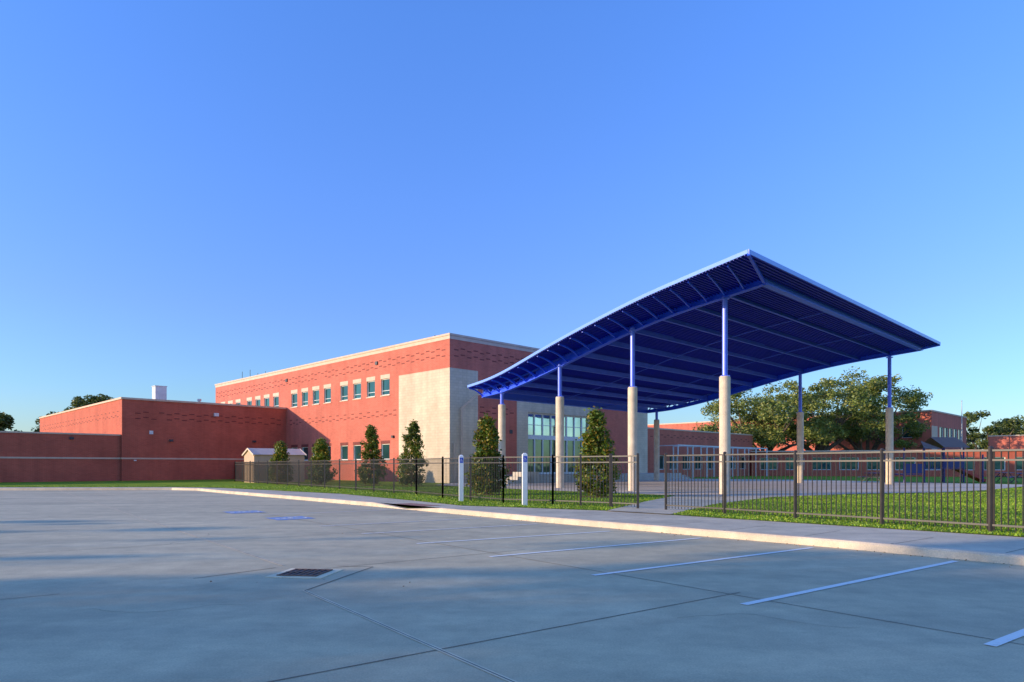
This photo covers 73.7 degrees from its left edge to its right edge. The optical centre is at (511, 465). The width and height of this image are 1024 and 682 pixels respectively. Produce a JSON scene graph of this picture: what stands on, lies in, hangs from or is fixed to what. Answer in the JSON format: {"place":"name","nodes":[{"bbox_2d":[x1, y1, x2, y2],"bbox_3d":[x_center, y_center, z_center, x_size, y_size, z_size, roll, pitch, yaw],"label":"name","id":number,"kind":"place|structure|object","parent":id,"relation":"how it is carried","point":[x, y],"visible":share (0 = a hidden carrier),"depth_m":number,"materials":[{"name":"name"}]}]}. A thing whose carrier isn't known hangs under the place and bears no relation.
{"place":"outdoors","nodes":[
{"label":"outdoors","id":0,"kind":"place"},
{"bbox_2d":[384,503,437,507],"bbox_3d":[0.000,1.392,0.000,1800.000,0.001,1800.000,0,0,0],"label":"ground","id":1,"kind":"structure","parent":0,"point":[407,506],"depth_m":23.44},
{"bbox_2d":[31,411,57,431],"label":"distant tree","id":2,"kind":"object","parent":1,"relation":"on","point":[38,428],"depth_m":97.01,"materials":[{"name":"green plant"}]},
{"bbox_2d":[0,432,120,481],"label":"brick yard wall","id":3,"kind":"structure","parent":1,"relation":"on","point":[34,445],"depth_m":53.95,"materials":[{"name":"red brick"}]},
{"bbox_2d":[0,431,120,458],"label":"coping and band","id":4,"kind":"object","parent":3,"relation":"attached to","point":[61,457],"visible":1,"depth_m":54.00,"materials":[{"name":"stone"}]},
{"bbox_2d":[64,393,113,410],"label":"distant tree","id":5,"kind":"object","parent":1,"relation":"on","point":[79,401],"visible":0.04,"depth_m":96.02,"materials":[{"name":"green plant"}]},
{"bbox_2d":[39,385,286,480],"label":"brick gymnasium wing","id":6,"kind":"structure","parent":1,"relation":"on","point":[163,437],"depth_m":61.13,"materials":[{"name":"red brick"}]},
{"bbox_2d":[216,335,647,482],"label":"brick walls","id":7,"kind":"structure","parent":1,"relation":"on","point":[432,397],"depth_m":54.20,"materials":[{"name":"brick"}]},
{"bbox_2d":[238,379,389,459],"bbox_3d":[-21.528,-3.765,66.615,0.001,6.490,33.960,0,0,-44],"label":"windows glass","id":8,"kind":"object","parent":7,"relation":"attached to","point":[386,448],"visible":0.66,"depth_m":59.33,"materials":[{"name":"blue glass"}]},
{"bbox_2d":[217,348,523,447],"bbox_3d":[-13.804,-5.180,62.753,20.663,6.780,49.047,0,0,-74],"label":"brick patterning","id":9,"kind":"object","parent":7,"relation":"attached to","point":[354,443],"visible":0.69,"depth_m":57.32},
{"bbox_2d":[215,333,538,460],"bbox_3d":[-10.737,-4.990,73.034,24.860,9.100,43.260,0,0,-44],"label":"coping and sills","id":10,"kind":"object","parent":7,"relation":"attached to","point":[421,342],"visible":0.6,"depth_m":56.52,"materials":[{"name":"concrete"}]},
{"bbox_2d":[242,335,512,437],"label":"wall fixtures","id":11,"kind":"object","parent":7,"relation":"attached to","point":[392,436],"depth_m":55.54,"materials":[{"name":"metal"}]},
{"bbox_2d":[232,378,588,473],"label":"window frames","id":12,"kind":"structure","parent":7,"relation":"attached to","point":[542,437],"depth_m":57.83,"materials":[{"name":"white metal"}]},
{"bbox_2d":[528,439,584,471],"bbox_3d":[3.919,-0.825,57.670,7.920,2.690,0.001,0,0,-44],"label":"door glass","id":13,"kind":"object","parent":12,"relation":"in","point":[538,450],"visible":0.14,"depth_m":56.72,"materials":[{"name":"green glass"}]},
{"bbox_2d":[454,393,482,457],"bbox_3d":[-3.020,-2.100,49.726,2.597,6.560,0.466,0,0,-18],"label":"downspout","id":14,"kind":"object","parent":7,"relation":"attached to","point":[469,401],"visible":0.64,"depth_m":49.56,"materials":[{"name":"metal"}]},
{"bbox_2d":[528,414,587,436],"bbox_3d":[3.918,-1.830,57.671,7.980,4.980,0.001,0,0,-44],"label":"entry glass","id":15,"kind":"object","parent":7,"relation":"on","point":[538,422],"visible":0.2,"depth_m":57.15,"materials":[{"name":"blue glass"}]},
{"bbox_2d":[648,427,752,476],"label":"classroom wing","id":16,"kind":"structure","parent":1,"relation":"on","point":[682,437],"depth_m":76.25,"materials":[{"name":"red brick"}]},
{"bbox_2d":[660,455,712,469],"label":"window frames","id":17,"kind":"structure","parent":16,"relation":"in","point":[660,455],"depth_m":74.04,"materials":[{"name":"white metal"}]},
{"bbox_2d":[660,456,743,468],"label":"windows glass","id":18,"kind":"structure","parent":16,"relation":"in","point":[697,465],"depth_m":76.97,"materials":[{"name":"glass"}]},
{"bbox_2d":[648,411,965,450],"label":"brick walls","id":19,"kind":"structure","parent":1,"relation":"on","point":[936,420],"depth_m":100.77,"materials":[{"name":"red brick"}]},
{"bbox_2d":[648,410,966,424],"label":"coping","id":20,"kind":"object","parent":19,"relation":"on","point":[843,414],"visible":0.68,"depth_m":103.93,"materials":[{"name":"concrete"}]},
{"bbox_2d":[755,427,960,441],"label":"window frames","id":21,"kind":"structure","parent":19,"relation":"attached to","point":[919,432],"depth_m":99.23,"materials":[{"name":"white metal"}]},
{"bbox_2d":[739,427,959,439],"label":"windows glass","id":22,"kind":"object","parent":21,"relation":"in","point":[945,433],"visible":0.09,"depth_m":100.94,"materials":[{"name":"glass"}]},
{"bbox_2d":[808,373,932,449],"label":"oak tree","id":23,"kind":"object","parent":1,"relation":"on","point":[913,402],"visible":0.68,"depth_m":92.73,"materials":[{"name":"green plant"}]},
{"bbox_2d":[750,449,1021,476],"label":"single storey wing","id":24,"kind":"structure","parent":1,"relation":"on","point":[997,463],"depth_m":81.23,"materials":[{"name":"red brick"}]},
{"bbox_2d":[761,457,1004,469],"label":"window frames","id":25,"kind":"structure","parent":24,"relation":"in","point":[839,457],"depth_m":81.56,"materials":[{"name":"white metal"}]},
{"bbox_2d":[761,457,1021,469],"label":"windows glass","id":26,"kind":"structure","parent":24,"relation":"in","point":[970,463],"depth_m":81.08,"materials":[{"name":"teal glass"}]},
{"bbox_2d":[963,410,1023,449],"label":"distant tree","id":27,"kind":"object","parent":1,"relation":"on","point":[1008,424],"visible":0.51,"depth_m":130.23,"materials":[{"name":"green plant"}]},
{"bbox_2d":[974,423,1023,448],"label":"distant tree","id":28,"kind":"object","parent":1,"relation":"on","point":[1018,428],"visible":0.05,"depth_m":137.56,"materials":[{"name":"green plant"}]},
{"bbox_2d":[988,435,1023,448],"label":"brick annex","id":29,"kind":"object","parent":1,"relation":"on","point":[1006,441],"visible":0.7,"depth_m":92.26,"materials":[{"name":"brick"}]},
{"bbox_2d":[71,533,845,627],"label":"pavement cracks","id":30,"kind":"object","parent":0,"point":[578,540],"visible":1,"depth_m":6.46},
{"bbox_2d":[0,490,1023,681],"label":"parking lot","id":31,"kind":"structure","parent":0,"point":[271,629],"depth_m":6.95,"materials":[{"name":"concrete"}]},
{"bbox_2d":[226,510,262,513],"bbox_3d":[-8.000,1.373,20.400,1.000,0.003,1.000,0,0,-37],"label":"accessible stall marking","id":32,"kind":"object","parent":31,"relation":"on","point":[254,511],"visible":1,"depth_m":20.55,"materials":[{"name":"blue paint"}]},
{"bbox_2d":[269,516,311,519],"bbox_3d":[-5.850,1.373,18.000,1.000,0.003,1.000,0,0,-37],"label":"accessible stall marking","id":33,"kind":"object","parent":31,"relation":"on","point":[288,518],"visible":1,"depth_m":17.85,"materials":[{"name":"blue paint"}]},
{"bbox_2d":[266,568,342,578],"bbox_3d":[-2.650,1.369,8.760,0.720,0.020,0.720,0,0,8],"label":"storm drain grate","id":34,"kind":"object","parent":31,"relation":"on","point":[305,573],"visible":1,"depth_m":8.70,"materials":[{"name":"metal"}]},
{"bbox_2d":[0,488,1023,565],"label":"curb","id":35,"kind":"structure","parent":31,"relation":"on","point":[981,556],"depth_m":13.36,"materials":[{"name":"concrete"}]},
{"bbox_2d":[3,490,1023,681],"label":"parking lot joints","id":36,"kind":"object","parent":31,"relation":"on","point":[435,647],"visible":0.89,"depth_m":6.08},
{"bbox_2d":[49,498,1012,586],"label":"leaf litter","id":37,"kind":"object","parent":31,"relation":"on","point":[707,536],"visible":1,"depth_m":12.03,"materials":[{"name":"brown plant"}]},
{"bbox_2d":[269,510,1023,646],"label":"parking stall lines","id":38,"kind":"object","parent":31,"relation":"on","point":[1007,638],"visible":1,"depth_m":9.06,"materials":[{"name":"white paint"}]},
{"bbox_2d":[0,487,1023,553],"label":"sidewalk","id":39,"kind":"structure","parent":0,"point":[988,542],"depth_m":14.33,"materials":[{"name":"concrete"}]},
{"bbox_2d":[399,503,441,505],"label":"tactile paving","id":40,"kind":"structure","parent":39,"relation":"on","point":[415,504],"depth_m":22.06,"materials":[{"name":"grey concrete"}]},
{"bbox_2d":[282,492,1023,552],"bbox_3d":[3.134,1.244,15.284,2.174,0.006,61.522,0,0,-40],"label":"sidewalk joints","id":41,"kind":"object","parent":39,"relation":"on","point":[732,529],"visible":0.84,"depth_m":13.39,"materials":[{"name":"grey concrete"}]},
{"bbox_2d":[0,476,1023,536],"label":"lawn","id":42,"kind":"structure","parent":0,"point":[202,483],"depth_m":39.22,"materials":[{"name":"green plant"}]},
{"bbox_2d":[0,412,21,430],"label":"distant tree","id":43,"kind":"object","parent":42,"relation":"on","point":[6,420],"visible":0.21,"depth_m":88.77,"materials":[{"name":"green plant"}]},
{"bbox_2d":[242,448,306,482],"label":"storage shed","id":44,"kind":"structure","parent":42,"relation":"on","point":[256,455],"depth_m":51.23,"materials":[{"name":"beige wood"}]},
{"bbox_2d":[268,440,293,483],"bbox_3d":[-16.314,-0.248,48.030,1.851,3.137,2.037,0,0,-29],"label":"magnolia tree","id":45,"kind":"object","parent":42,"relation":"on","point":[281,452],"visible":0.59,"depth_m":47.69,"materials":[{"name":"green plant"}]},
{"bbox_2d":[235,456,501,501],"bbox_3d":[-13.594,0.485,42.590,1.954,1.710,47.952,0,0,-32],"label":"metal fence","id":46,"kind":"object","parent":42,"relation":"on","point":[433,476],"visible":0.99,"depth_m":32.30,"materials":[{"name":"black metal"}]},
{"bbox_2d":[354,424,389,484],"bbox_3d":[-9.005,-0.674,43.590,2.113,4.007,1.992,0,0,-39],"label":"magnolia tree","id":47,"kind":"object","parent":42,"relation":"on","point":[371,451],"visible":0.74,"depth_m":43.19,"materials":[{"name":"green plant"}]},
{"bbox_2d":[397,419,424,485],"bbox_3d":[-6.332,-0.789,41.616,2.241,4.184,2.346,0,0,29],"label":"magnolia tree","id":48,"kind":"object","parent":42,"relation":"on","point":[414,441],"visible":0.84,"depth_m":41.42,"materials":[{"name":"green plant"}]},
{"bbox_2d":[459,455,463,500],"bbox_3d":[-1.779,0.430,23.895,0.150,1.640,0.159,0,0,-10],"label":"accessible parking sign","id":49,"kind":"object","parent":42,"relation":"on","point":[461,477],"visible":0.97,"depth_m":23.83,"materials":[{"name":"white paint"}]},
{"bbox_2d":[465,413,514,494],"bbox_3d":[-1.095,-0.509,29.224,2.170,3.585,2.015,0,0,21],"label":"magnolia tree","id":50,"kind":"object","parent":42,"relation":"on","point":[487,436],"visible":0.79,"depth_m":29.04,"materials":[{"name":"green plant"}]},
{"bbox_2d":[522,453,527,504],"bbox_3d":[0.401,0.420,21.495,0.150,1.660,0.159,0,0,-10],"label":"accessible parking sign","id":51,"kind":"object","parent":42,"relation":"on","point":[524,478],"visible":0.98,"depth_m":21.43,"materials":[{"name":"white paint"}]},
{"bbox_2d":[502,454,610,506],"bbox_3d":[1.360,0.485,21.644,4.028,1.710,0.218,0,0,34],"label":"metal fence","id":52,"kind":"object","parent":42,"relation":"on","point":[553,462],"visible":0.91,"depth_m":21.72,"materials":[{"name":"black metal"}]},
{"bbox_2d":[611,453,638,507],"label":"metal gate","id":53,"kind":"structure","parent":52,"relation":"attached to","point":[624,462],"depth_m":20.13,"materials":[{"name":"black metal"}]},
{"bbox_2d":[572,406,620,497],"bbox_3d":[3.416,-0.536,27.245,2.014,3.719,2.151,0,0,0],"label":"magnolia tree","id":54,"kind":"object","parent":42,"relation":"on","point":[596,440],"visible":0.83,"depth_m":26.91,"materials":[{"name":"green plant"}]},
{"bbox_2d":[507,472,690,483],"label":"entry steps","id":55,"kind":"structure","parent":42,"relation":"on","point":[539,478],"depth_m":53.48,"materials":[{"name":"concrete"}]},
{"bbox_2d":[660,445,767,477],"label":"covered walkway frame","id":56,"kind":"object","parent":42,"relation":"on","point":[706,447],"visible":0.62,"depth_m":73.65,"materials":[{"name":"metal"}]},
{"bbox_2d":[692,386,838,450],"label":"oak tree","id":57,"kind":"object","parent":42,"relation":"on","point":[771,437],"visible":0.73,"depth_m":87.76,"materials":[{"name":"green plant"}]},
{"bbox_2d":[731,366,905,450],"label":"oak tree","id":58,"kind":"object","parent":42,"relation":"on","point":[838,426],"visible":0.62,"depth_m":88.75,"materials":[{"name":"green plant"}]},
{"bbox_2d":[665,446,1023,532],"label":"metal fence","id":59,"kind":"object","parent":42,"relation":"on","point":[991,460],"visible":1,"depth_m":14.60,"materials":[{"name":"black metal"}]},
{"bbox_2d":[884,447,983,482],"bbox_3d":[31.500,-0.060,51.000,7.320,2.600,1.920,0,0,-15],"label":"playground equipment","id":60,"kind":"object","parent":42,"relation":"on","point":[943,469],"visible":0.69,"depth_m":50.55,"materials":[{"name":"blue plastic"}]},
{"bbox_2d":[885,458,963,474],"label":"platforms and panels","id":61,"kind":"object","parent":60,"relation":"attached to","point":[950,464],"visible":0.71,"depth_m":49.87,"materials":[{"name":"blue plastic"}]},
{"bbox_2d":[918,437,969,448],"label":"gable roof","id":62,"kind":"structure","parent":60,"relation":"on","point":[935,442],"depth_m":50.72,"materials":[{"name":"grey metal"}]},
{"bbox_2d":[961,400,961,449],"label":"flagpole","id":63,"kind":"object","parent":42,"relation":"on","point":[961,422],"visible":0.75,"depth_m":89.98,"materials":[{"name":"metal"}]},
{"bbox_2d":[952,469,985,481],"bbox_3d":[34.639,0.613,51.841,2.771,1.232,0.640,0,0,-15],"label":"slide","id":64,"kind":"object","parent":42,"relation":"on","point":[976,477],"visible":0.58,"depth_m":51.72,"materials":[{"name":"red plastic"}]},
{"bbox_2d":[995,472,1021,481],"bbox_3d":[37.500,0.873,52.000,1.800,0.766,1.700,0,0,-37],"label":"picnic table","id":65,"kind":"object","parent":42,"relation":"on","point":[1005,475],"visible":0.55,"depth_m":51.70,"materials":[{"name":"blue plastic"}]},
{"bbox_2d":[1006,473,1021,483],"bbox_3d":[35.500,0.873,47.500,1.700,0.766,1.800,0,0,39],"label":"picnic table","id":66,"kind":"object","parent":42,"relation":"on","point":[1014,477],"visible":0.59,"depth_m":47.27,"materials":[{"name":"blue plastic"}]},
{"label":"mulch bed","id":67,"kind":"object","parent":42,"relation":"on","visible":0},
{"bbox_2d":[306,437,338,483],"bbox_3d":[-12.930,-0.384,46.115,2.181,3.314,2.157,0,0,-39],"label":"magnolia tree","id":68,"kind":"object","parent":67,"relation":"on","point":[320,451],"visible":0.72,"depth_m":45.70,"materials":[{"name":"green plant"}]},
{"bbox_2d":[0,0,1023,446],"label":"sky","id":69,"kind":"structure","parent":0,"point":[196,195],"materials":[{"name":"blue"}]},
{"bbox_2d":[608,495,767,513],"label":"garden path","id":70,"kind":"structure","parent":0,"point":[655,506],"depth_m":21.75,"materials":[{"name":"concrete"}]},
{"bbox_2d":[444,479,1021,496],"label":"plaza","id":71,"kind":"structure","parent":0,"point":[657,487],"depth_m":38.75,"materials":[{"name":"concrete"}]},
{"bbox_2d":[467,249,940,493],"bbox_3d":[10.589,-3.348,42.213,26.671,9.155,22.406,0,0,-44],"label":"blue entry canopy","id":72,"kind":"object","parent":71,"relation":"on","point":[723,330],"visible":0.97,"depth_m":38.39,"materials":[{"name":"metal"}]},
{"bbox_2d":[862,473,885,481],"bbox_3d":[26.500,0.873,50.000,1.700,0.766,1.800,0,0,43],"label":"picnic table","id":73,"kind":"object","parent":71,"relation":"on","point":[864,477],"visible":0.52,"depth_m":49.86,"materials":[{"name":"blue plastic"}]}
]}

